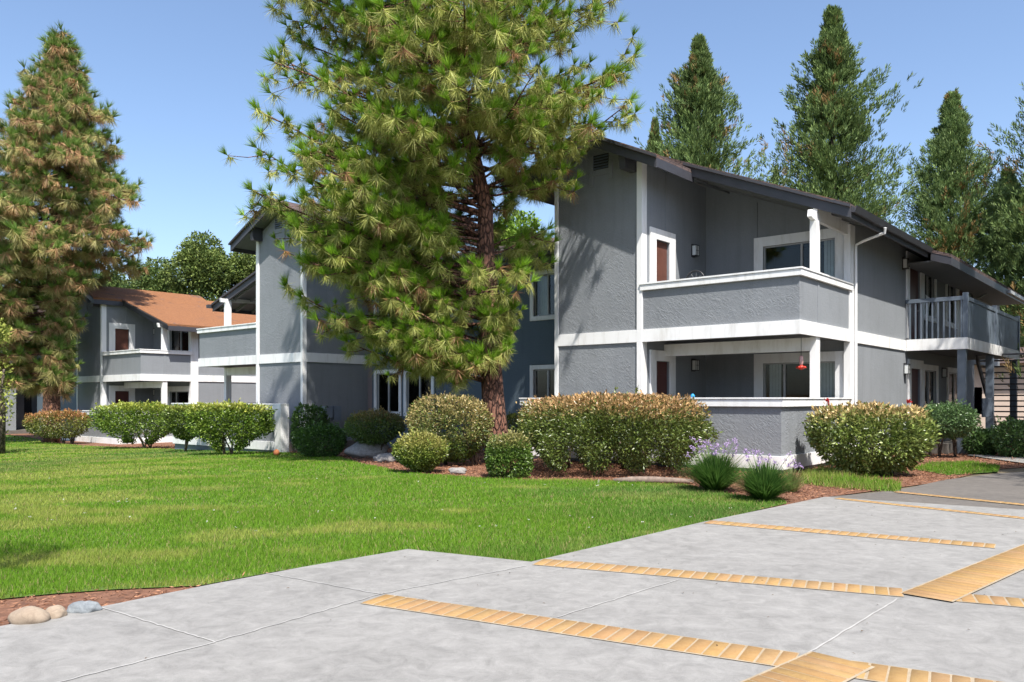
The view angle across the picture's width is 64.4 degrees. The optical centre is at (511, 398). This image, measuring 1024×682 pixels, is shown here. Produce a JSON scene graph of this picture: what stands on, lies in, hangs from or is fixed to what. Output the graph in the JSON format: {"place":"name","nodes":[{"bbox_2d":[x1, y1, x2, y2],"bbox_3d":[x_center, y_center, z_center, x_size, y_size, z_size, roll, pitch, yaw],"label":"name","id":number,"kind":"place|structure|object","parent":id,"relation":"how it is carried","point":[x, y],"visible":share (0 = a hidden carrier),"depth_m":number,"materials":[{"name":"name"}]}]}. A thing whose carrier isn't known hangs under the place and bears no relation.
{"place":"outdoors","nodes":[
{"label":"outdoors","id":0,"kind":"place"},
{"bbox_2d":[0,434,786,598],"bbox_3d":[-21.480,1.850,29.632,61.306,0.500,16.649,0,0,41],"label":"lawn","id":1,"kind":"structure","parent":0,"point":[107,588],"depth_m":11.16,"materials":[{"name":"green plant"}]},
{"bbox_2d":[0,20,155,442],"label":"pine tree","id":2,"kind":"object","parent":1,"relation":"on","point":[74,156],"visible":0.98,"depth_m":38.50,"materials":[{"name":"green plant"}]},
{"bbox_2d":[161,402,204,451],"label":"hedge","id":3,"kind":"object","parent":1,"relation":"on","point":[173,424],"visible":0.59,"depth_m":28.64,"materials":[{"name":"green plant"}]},
{"bbox_2d":[273,449,279,455],"bbox_3d":[-7.178,1.633,24.783,0.199,0.200,0.199,0,0,0],"label":"garden ornament","id":4,"kind":"object","parent":1,"relation":"on","point":[276,452],"visible":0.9,"depth_m":24.72,"materials":[{"name":"ceramic"}]},
{"bbox_2d":[293,420,348,456],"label":"shrub","id":5,"kind":"object","parent":1,"relation":"on","point":[303,439],"visible":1,"depth_m":23.41,"materials":[{"name":"green plant"}]},
{"bbox_2d":[613,476,693,483],"bbox_3d":[2.695,1.550,15.525,1.515,0.140,0.134,0,0,5],"label":"log","id":6,"kind":"object","parent":1,"relation":"on","point":[648,479],"visible":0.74,"depth_m":15.47,"materials":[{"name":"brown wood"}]},
{"bbox_2d":[0,497,1023,681],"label":"driveway","id":7,"kind":"structure","parent":0,"point":[356,641],"depth_m":5.93,"materials":[{"name":"concrete"}]},
{"bbox_2d":[58,642,213,681],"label":"slab joint","id":8,"kind":"object","parent":7,"relation":"on","point":[134,662],"visible":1,"depth_m":4.88,"materials":[{"name":"grey concrete"}]},
{"bbox_2d":[102,607,215,641],"bbox_3d":[-2.531,1.583,5.748,1.493,0.001,0.024,0,0,37],"label":"slab joint","id":9,"kind":"object","parent":7,"relation":"on","point":[161,625],"visible":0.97,"depth_m":5.68,"materials":[{"name":"grey concrete"}]},
{"bbox_2d":[217,594,378,640],"bbox_3d":[-1.507,1.583,5.952,0.031,0.001,1.535,0,0,34],"label":"slab joint","id":10,"kind":"object","parent":7,"relation":"on","point":[294,618],"visible":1,"depth_m":5.84,"materials":[{"name":"grey concrete"}]},
{"bbox_2d":[268,573,379,593],"bbox_3d":[-1.644,1.583,6.998,1.424,0.001,0.030,0,0,34],"label":"slab joint","id":11,"kind":"object","parent":7,"relation":"on","point":[324,583],"visible":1,"depth_m":7.00,"materials":[{"name":"grey concrete"}]},
{"bbox_2d":[381,565,526,593],"bbox_3d":[-0.471,1.583,7.168,1.660,0.001,0.036,0,0,-43],"label":"slab joint","id":12,"kind":"object","parent":7,"relation":"on","point":[451,579],"visible":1,"depth_m":7.11,"materials":[{"name":"grey concrete"}]},
{"bbox_2d":[362,594,798,665],"bbox_3d":[0.309,1.580,5.684,3.197,0.006,0.334,0,0,28],"label":"brick band","id":13,"kind":"object","parent":7,"relation":"on","point":[747,653],"visible":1,"depth_m":5.53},
{"bbox_2d":[558,580,675,616],"bbox_3d":[0.888,1.583,6.514,0.030,0.001,1.650,0,0,43],"label":"slab joint","id":14,"kind":"object","parent":7,"relation":"on","point":[614,599],"visible":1,"depth_m":6.42,"materials":[{"name":"grey concrete"}]},
{"bbox_2d":[532,559,903,596],"bbox_3d":[1.725,1.580,7.280,3.203,0.006,0.314,0,0,23],"label":"brick band","id":15,"kind":"object","parent":7,"relation":"on","point":[866,589],"visible":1,"depth_m":7.18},
{"bbox_2d":[740,651,873,681],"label":"brick band","id":16,"kind":"object","parent":7,"relation":"on","point":[810,666],"visible":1,"depth_m":4.71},
{"bbox_2d":[705,520,995,547],"bbox_3d":[3.857,1.580,9.612,3.194,0.006,0.294,0,0,33],"label":"brick band","id":17,"kind":"object","parent":7,"relation":"on","point":[942,541],"visible":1,"depth_m":9.46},
{"bbox_2d":[809,598,896,651],"bbox_3d":[2.451,1.583,5.761,0.021,0.001,1.836,0,0,41],"label":"slab joint","id":18,"kind":"object","parent":7,"relation":"on","point":[852,625],"visible":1,"depth_m":5.68,"materials":[{"name":"grey concrete"}]},
{"bbox_2d":[851,660,1001,681],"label":"brick band","id":19,"kind":"object","parent":7,"relation":"on","point":[881,673],"visible":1,"depth_m":4.62,"materials":[{"name":"brick"}]},
{"bbox_2d":[835,498,1023,518],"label":"brick band","id":20,"kind":"object","parent":7,"relation":"on","point":[933,508],"visible":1,"depth_m":11.70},
{"bbox_2d":[900,544,1023,601],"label":"brick band","id":21,"kind":"object","parent":7,"relation":"on","point":[953,586],"visible":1,"depth_m":7.16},
{"bbox_2d":[956,594,1023,606],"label":"brick band","id":22,"kind":"object","parent":7,"relation":"on","point":[994,600],"visible":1,"depth_m":6.37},
{"bbox_2d":[0,433,1023,625],"bbox_3d":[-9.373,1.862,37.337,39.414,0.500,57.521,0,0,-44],"label":"mulch bed","id":23,"kind":"object","parent":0,"point":[68,600],"visible":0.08,"depth_m":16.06,"materials":[{"name":"brown wood"}]},
{"bbox_2d":[8,606,50,624],"bbox_3d":[-3.456,1.565,5.814,0.291,0.167,0.196,0,0,0],"label":"rock","id":24,"kind":"object","parent":23,"relation":"on","point":[28,615],"visible":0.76,"depth_m":5.75,"materials":[{"name":"stone"}]},
{"bbox_2d":[46,605,67,618],"bbox_3d":[-3.335,1.570,5.938,0.149,0.126,0.145,0,0,0],"label":"rock","id":25,"kind":"object","parent":23,"relation":"on","point":[57,611],"visible":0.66,"depth_m":5.91,"materials":[{"name":"stone"}]},
{"bbox_2d":[66,600,102,613],"bbox_3d":[-3.207,1.575,6.102,0.252,0.127,0.174,0,0,0],"label":"rock","id":26,"kind":"object","parent":23,"relation":"on","point":[81,607],"visible":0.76,"depth_m":6.04,"materials":[{"name":"grey stone"}]},
{"bbox_2d":[183,398,277,454],"bbox_3d":[-8.996,0.900,26.019,2.866,1.887,1.229,0,0,0],"label":"hedge","id":27,"kind":"object","parent":23,"relation":"on","point":[201,425],"visible":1,"depth_m":25.73,"materials":[{"name":"green plant"}]},
{"bbox_2d":[288,402,329,448],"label":"shrub","id":28,"kind":"object","parent":23,"relation":"on","point":[310,410],"visible":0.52,"depth_m":26.02,"materials":[{"name":"green plant"}]},
{"bbox_2d":[344,442,388,457],"bbox_3d":[-4.135,1.512,23.246,1.358,0.691,0.842,0,0,0],"label":"rock","id":29,"kind":"object","parent":23,"relation":"on","point":[360,450],"visible":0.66,"depth_m":22.92,"materials":[{"name":"stone"}]},
{"bbox_2d":[343,405,406,449],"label":"shrub","id":30,"kind":"object","parent":23,"relation":"on","point":[386,420],"visible":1,"depth_m":22.68,"materials":[{"name":"green plant"}]},
{"bbox_2d":[373,453,397,461],"bbox_3d":[-3.242,1.567,21.245,0.790,0.298,0.607,0,0,0],"label":"rock","id":31,"kind":"object","parent":23,"relation":"on","point":[387,457],"visible":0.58,"depth_m":21.02,"materials":[{"name":"stone"}]},
{"bbox_2d":[390,427,451,472],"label":"shrub","id":32,"kind":"object","parent":23,"relation":"on","point":[409,449],"visible":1,"depth_m":17.52,"materials":[{"name":"green plant"}]},
{"bbox_2d":[218,0,647,462],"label":"pine tree","id":33,"kind":"object","parent":23,"relation":"on","point":[388,195],"visible":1,"depth_m":19.26,"materials":[{"name":"green plant"}]},
{"bbox_2d":[404,387,495,465],"bbox_3d":[-1.513,0.681,19.758,2.236,1.974,2.009,0,0,0],"label":"shrub","id":34,"kind":"object","parent":23,"relation":"on","point":[417,416],"visible":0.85,"depth_m":19.38,"materials":[{"name":"green plant"}]},
{"bbox_2d":[448,467,466,473],"bbox_3d":[-1.175,1.566,17.506,0.405,0.181,0.327,0,0,0],"label":"rock","id":35,"kind":"object","parent":23,"relation":"on","point":[460,470],"visible":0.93,"depth_m":17.38,"materials":[{"name":"stone"}]},
{"bbox_2d":[483,427,535,478],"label":"shrub","id":36,"kind":"object","parent":23,"relation":"on","point":[497,454],"visible":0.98,"depth_m":16.37,"materials":[{"name":"green plant"}]},
{"bbox_2d":[506,411,520,449],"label":"shrub","id":37,"kind":"object","parent":23,"relation":"on","point":[509,416],"visible":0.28,"depth_m":24.77,"materials":[{"name":"green plant"}]},
{"bbox_2d":[512,385,723,475],"bbox_3d":[2.224,0.692,18.429,4.496,1.978,5.115,0,0,0],"label":"hedge","id":38,"kind":"object","parent":23,"relation":"on","point":[554,434],"visible":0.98,"depth_m":16.75,"materials":[{"name":"green plant"}]},
{"bbox_2d":[680,436,750,490],"bbox_3d":[3.533,1.130,14.261,1.633,0.944,1.694,0,0,0],"label":"society garlic plant","id":39,"kind":"object","parent":23,"relation":"on","point":[712,470],"visible":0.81,"depth_m":14.03,"materials":[{"name":"green plant"}]},
{"bbox_2d":[728,448,803,500],"bbox_3d":[3.987,1.193,12.909,1.398,0.815,1.421,0,0,0],"label":"society garlic plant","id":40,"kind":"object","parent":23,"relation":"on","point":[763,481],"visible":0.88,"depth_m":12.71,"materials":[{"name":"green plant"}]},
{"bbox_2d":[782,457,811,491],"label":"society garlic plant","id":41,"kind":"object","parent":23,"relation":"on","point":[796,479],"visible":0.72,"depth_m":13.96,"materials":[{"name":"green plant"}]},
{"bbox_2d":[799,463,902,491],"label":"weeds","id":42,"kind":"object","parent":23,"relation":"on","point":[838,478],"visible":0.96,"depth_m":15.23,"materials":[{"name":"green plant"}]},
{"bbox_2d":[802,400,941,476],"bbox_3d":[7.573,0.850,17.227,2.625,1.698,2.204,0,0,0],"label":"shrub","id":43,"kind":"object","parent":23,"relation":"on","point":[899,450],"visible":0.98,"depth_m":16.68,"materials":[{"name":"green plant"}]},
{"bbox_2d":[922,399,981,456],"bbox_3d":[11.932,0.814,22.350,1.726,1.685,1.548,0,0,0],"label":"shrub","id":44,"kind":"object","parent":23,"relation":"on","point":[960,416],"visible":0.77,"depth_m":21.90,"materials":[{"name":"green plant"}]},
{"bbox_2d":[961,423,1002,454],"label":"shrub","id":45,"kind":"object","parent":23,"relation":"on","point":[978,442],"visible":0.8,"depth_m":23.01,"materials":[{"name":"green plant"}]},
{"bbox_2d":[989,415,1023,457],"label":"shrub","id":46,"kind":"object","parent":23,"relation":"on","point":[1003,428],"visible":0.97,"depth_m":22.14,"materials":[{"name":"green plant"}]},
{"bbox_2d":[0,0,1023,298],"label":"sky","id":47,"kind":"structure","parent":0,"point":[179,75],"materials":[{"name":"blue"}]},
{"bbox_2d":[830,433,1023,496],"bbox_3d":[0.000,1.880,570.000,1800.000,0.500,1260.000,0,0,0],"label":"ground","id":48,"kind":"structure","parent":0,"point":[1011,470],"depth_m":17.76,"materials":[{"name":"soil"}]},
{"bbox_2d":[0,318,16,453],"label":"broadleaf tree","id":49,"kind":"object","parent":48,"relation":"on","point":[3,399],"visible":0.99,"depth_m":29.99,"materials":[{"name":"green plant"}]},
{"bbox_2d":[21,405,92,443],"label":"hedge","id":50,"kind":"object","parent":48,"relation":"on","point":[36,427],"visible":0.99,"depth_m":37.80,"materials":[{"name":"green plant"}]},
{"bbox_2d":[96,266,130,287],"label":"broadleaf tree","id":51,"kind":"object","parent":48,"relation":"on","point":[116,279],"visible":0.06,"depth_m":65.18,"materials":[{"name":"green plant"}]},
{"bbox_2d":[0,285,255,443],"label":"apartment building","id":52,"kind":"structure","parent":48,"relation":"on","point":[137,345],"depth_m":41.63,"materials":[{"name":"grey paint"}]},
{"bbox_2d":[24,393,31,427],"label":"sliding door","id":53,"kind":"structure","parent":52,"relation":"in","point":[27,403],"depth_m":53.96,"materials":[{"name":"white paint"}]},
{"bbox_2d":[109,323,134,350],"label":"door","id":54,"kind":"structure","parent":52,"relation":"in","point":[118,334],"depth_m":41.92,"materials":[{"name":"wood"}]},
{"bbox_2d":[109,385,134,403],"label":"door","id":55,"kind":"structure","parent":52,"relation":"in","point":[116,393],"depth_m":41.88,"materials":[{"name":"metal"}]},
{"bbox_2d":[167,330,188,350],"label":"sliding door","id":56,"kind":"structure","parent":52,"relation":"in","point":[179,339],"depth_m":41.59,"materials":[{"name":"white paint"}]},
{"bbox_2d":[167,386,188,404],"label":"sliding door","id":57,"kind":"structure","parent":52,"relation":"in","point":[180,394],"depth_m":41.51,"materials":[{"name":"white paint"}]},
{"bbox_2d":[84,399,173,447],"bbox_3d":[-15.129,1.036,33.099,3.926,2.079,1.809,0,0,0],"label":"hedge","id":58,"kind":"object","parent":48,"relation":"on","point":[106,417],"visible":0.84,"depth_m":32.61,"materials":[{"name":"green plant"}]},
{"bbox_2d":[120,257,188,293],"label":"broadleaf tree","id":59,"kind":"object","parent":48,"relation":"on","point":[152,281],"visible":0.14,"depth_m":60.80,"materials":[{"name":"green plant"}]},
{"bbox_2d":[159,229,237,300],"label":"broadleaf tree","id":60,"kind":"object","parent":48,"relation":"on","point":[198,263],"visible":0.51,"depth_m":58.79,"materials":[{"name":"green plant"}]},
{"bbox_2d":[212,252,255,295],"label":"broadleaf tree","id":61,"kind":"object","parent":48,"relation":"on","point":[244,265],"visible":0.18,"depth_m":60.56,"materials":[{"name":"green plant"}]},
{"bbox_2d":[494,209,542,245],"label":"broadleaf tree","id":62,"kind":"object","parent":48,"relation":"on","point":[512,229],"visible":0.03,"depth_m":45.20,"materials":[{"name":"green plant"}]},
{"bbox_2d":[171,134,1023,473],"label":"apartment building","id":63,"kind":"structure","parent":48,"relation":"on","point":[851,302],"depth_m":22.49,"materials":[{"name":"grey paint"}]},
{"bbox_2d":[374,369,401,415],"bbox_3d":[-4.450,-0.220,29.323,1.470,1.668,0.150,0,0,40],"label":"window","id":64,"kind":"structure","parent":63,"relation":"in","point":[389,395],"depth_m":29.32,"materials":[{"name":"white paint"}]},
{"bbox_2d":[374,297,401,332],"bbox_3d":[-4.450,-3.140,29.323,1.470,1.548,0.150,0,0,40],"label":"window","id":65,"kind":"structure","parent":63,"relation":"in","point":[376,297],"depth_m":29.68,"materials":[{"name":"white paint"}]},
{"bbox_2d":[403,370,433,415],"bbox_3d":[-3.209,-0.220,28.274,1.520,1.668,0.150,0,0,40],"label":"window","id":66,"kind":"structure","parent":63,"relation":"in","point":[421,389],"depth_m":28.51,"materials":[{"name":"white paint"}]},
{"bbox_2d":[530,268,554,320],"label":"window","id":67,"kind":"structure","parent":63,"relation":"in","point":[546,284],"depth_m":24.98,"materials":[{"name":"white paint"}]},
{"bbox_2d":[530,364,554,397],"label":"window","id":68,"kind":"structure","parent":63,"relation":"in","point":[546,374],"depth_m":25.00,"materials":[{"name":"white paint"}]},
{"bbox_2d":[649,226,675,281],"bbox_3d":[3.978,-3.152,21.682,0.145,2.664,1.320,0,0,40],"label":"door","id":69,"kind":"structure","parent":63,"relation":"in","point":[657,250],"depth_m":21.67,"materials":[{"name":"wood"}]},
{"bbox_2d":[649,350,675,395],"bbox_3d":[3.978,-0.017,21.682,0.145,2.534,1.320,0,0,40],"label":"door","id":70,"kind":"structure","parent":63,"relation":"in","point":[657,370],"depth_m":21.67,"materials":[{"name":"wood"}]},
{"bbox_2d":[686,270,703,277],"bbox_3d":[4.600,-2.565,20.425,0.548,1.339,0.040,0,0,40],"label":"bicycle","id":71,"kind":"object","parent":63,"relation":"on","point":[696,271],"visible":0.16,"depth_m":20.40,"materials":[{"name":"black metal"}]},
{"bbox_2d":[754,228,843,279],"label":"sliding door","id":72,"kind":"structure","parent":63,"relation":"in","point":[796,254],"depth_m":22.36,"materials":[{"name":"white paint"}]},
{"bbox_2d":[754,351,843,397],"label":"sliding door","id":73,"kind":"structure","parent":63,"relation":"in","point":[782,378],"depth_m":22.41,"materials":[{"name":"white paint"}]},
{"bbox_2d":[796,356,805,369],"bbox_3d":[6.842,-1.070,19.229,0.229,0.760,0.236,0,0,0],"label":"bird feeder","id":74,"kind":"object","parent":63,"relation":"hanging from","point":[800,366],"visible":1,"depth_m":19.19,"materials":[{"name":"red plastic"}]},
{"bbox_2d":[906,251,923,339],"bbox_3d":[12.667,-3.192,25.679,0.145,2.684,1.920,0,0,40],"label":"door","id":75,"kind":"structure","parent":63,"relation":"in","point":[911,275],"depth_m":25.67,"materials":[{"name":"metal"}]},
{"bbox_2d":[907,359,923,419],"bbox_3d":[12.724,0.008,25.741,0.145,2.484,1.750,0,0,40],"label":"door","id":76,"kind":"structure","parent":63,"relation":"in","point":[912,379],"depth_m":25.80,"materials":[{"name":"metal"}]},
{"bbox_2d":[923,273,936,322],"bbox_3d":[13.838,-3.500,27.059,0.150,1.868,1.760,0,0,40],"label":"window","id":77,"kind":"structure","parent":63,"relation":"in","point":[927,281],"depth_m":27.39,"materials":[{"name":"white paint"}]},
{"bbox_2d":[923,364,938,413],"bbox_3d":[13.919,-0.175,27.155,0.150,1.918,2.010,0,0,40],"label":"window","id":78,"kind":"structure","parent":63,"relation":"in","point":[929,376],"depth_m":27.39,"materials":[{"name":"white paint"}]},
{"bbox_2d":[945,284,957,328],"bbox_3d":[15.871,-3.500,29.465,0.150,1.868,1.760,0,0,40],"label":"window","id":79,"kind":"structure","parent":63,"relation":"in","point":[949,291],"depth_m":29.66,"materials":[{"name":"white paint"}]},
{"bbox_2d":[947,367,956,403],"bbox_3d":[16.291,-0.175,29.962,0.150,1.918,2.660,0,0,40],"label":"window","id":80,"kind":"structure","parent":63,"relation":"in","point":[952,376],"depth_m":29.81,"materials":[{"name":"white paint"}]},
{"bbox_2d":[956,289,962,337],"bbox_3d":[17.017,-3.192,30.820,0.145,2.684,1.850,0,0,40],"label":"door","id":81,"kind":"structure","parent":63,"relation":"in","point":[958,331],"depth_m":30.70,"materials":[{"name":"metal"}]},
{"bbox_2d":[982,398,991,416],"bbox_3d":[15.553,0.290,26.641,0.320,0.620,0.060,0,0,0],"label":"notice board","id":82,"kind":"object","parent":63,"relation":"attached to","point":[986,407],"visible":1,"depth_m":26.61,"materials":[{"name":"grey paint"}]},
{"bbox_2d":[646,116,669,157],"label":"redwood tree","id":83,"kind":"object","parent":48,"relation":"on","point":[654,130],"visible":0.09,"depth_m":53.79,"materials":[{"name":"green plant"}]},
{"bbox_2d":[634,32,803,186],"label":"redwood tree","id":84,"kind":"object","parent":48,"relation":"on","point":[698,106],"visible":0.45,"depth_m":49.09,"materials":[{"name":"green plant"}]},
{"bbox_2d":[739,4,940,247],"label":"redwood tree","id":85,"kind":"object","parent":48,"relation":"on","point":[832,108],"visible":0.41,"depth_m":48.76,"materials":[{"name":"green plant"}]},
{"bbox_2d":[888,88,1023,409],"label":"redwood tree","id":86,"kind":"object","parent":48,"relation":"on","point":[949,181],"visible":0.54,"depth_m":48.84,"materials":[{"name":"green plant"}]},
{"bbox_2d":[967,166,1023,312],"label":"redwood tree","id":87,"kind":"object","parent":48,"relation":"on","point":[1003,172],"visible":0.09,"depth_m":51.39,"materials":[{"name":"green plant"}]},
{"bbox_2d":[972,81,1023,395],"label":"redwood tree","id":88,"kind":"object","parent":48,"relation":"on","point":[1016,212],"visible":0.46,"depth_m":46.58,"materials":[{"name":"green plant"}]},
{"bbox_2d":[974,347,1023,428],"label":"house","id":89,"kind":"structure","parent":48,"relation":"on","point":[977,382],"depth_m":41.44,"materials":[{"name":"beige paint"}]},
{"bbox_2d":[976,353,1023,432],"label":"staircase","id":90,"kind":"structure","parent":48,"relation":"on","point":[980,371],"depth_m":28.92,"materials":[{"name":"grey paint"}]},
{"bbox_2d":[994,153,1023,390],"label":"redwood tree","id":91,"kind":"object","parent":48,"relation":"on","point":[1022,247],"visible":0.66,"depth_m":30.44,"materials":[{"name":"green plant"}]},
{"bbox_2d":[1002,357,1020,373],"bbox_3d":[16.491,-7.029,19.020,7.369,17.764,8.686,0,0,0],"label":"redwood tree","id":92,"kind":"object","parent":48,"relation":"on","point":[1018,369],"visible":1,"depth_m":22.12,"materials":[{"name":"green plant"}]},
{"bbox_2d":[1005,365,1022,378],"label":"redwood tree","id":93,"kind":"object","parent":48,"relation":"on","point":[1009,368],"visible":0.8,"depth_m":27.17,"materials":[{"name":"green plant"}]},
{"bbox_2d":[831,472,1023,509],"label":"road","id":94,"kind":"structure","parent":0,"point":[1006,487],"depth_m":13.85,"materials":[{"name":"grey concrete"}]},
{"bbox_2d":[896,491,1023,504],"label":"brick band","id":95,"kind":"object","parent":94,"relation":"on","point":[961,498],"visible":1,"depth_m":12.90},
{"bbox_2d":[913,459,1000,474],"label":"grass","id":96,"kind":"structure","parent":0,"point":[954,466],"depth_m":18.52,"materials":[{"name":"green plant"}]},
{"bbox_2d":[969,454,1023,462],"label":"path","id":97,"kind":"structure","parent":0,"point":[1016,459],"depth_m":21.91,"materials":[{"name":"concrete"}]}
]}

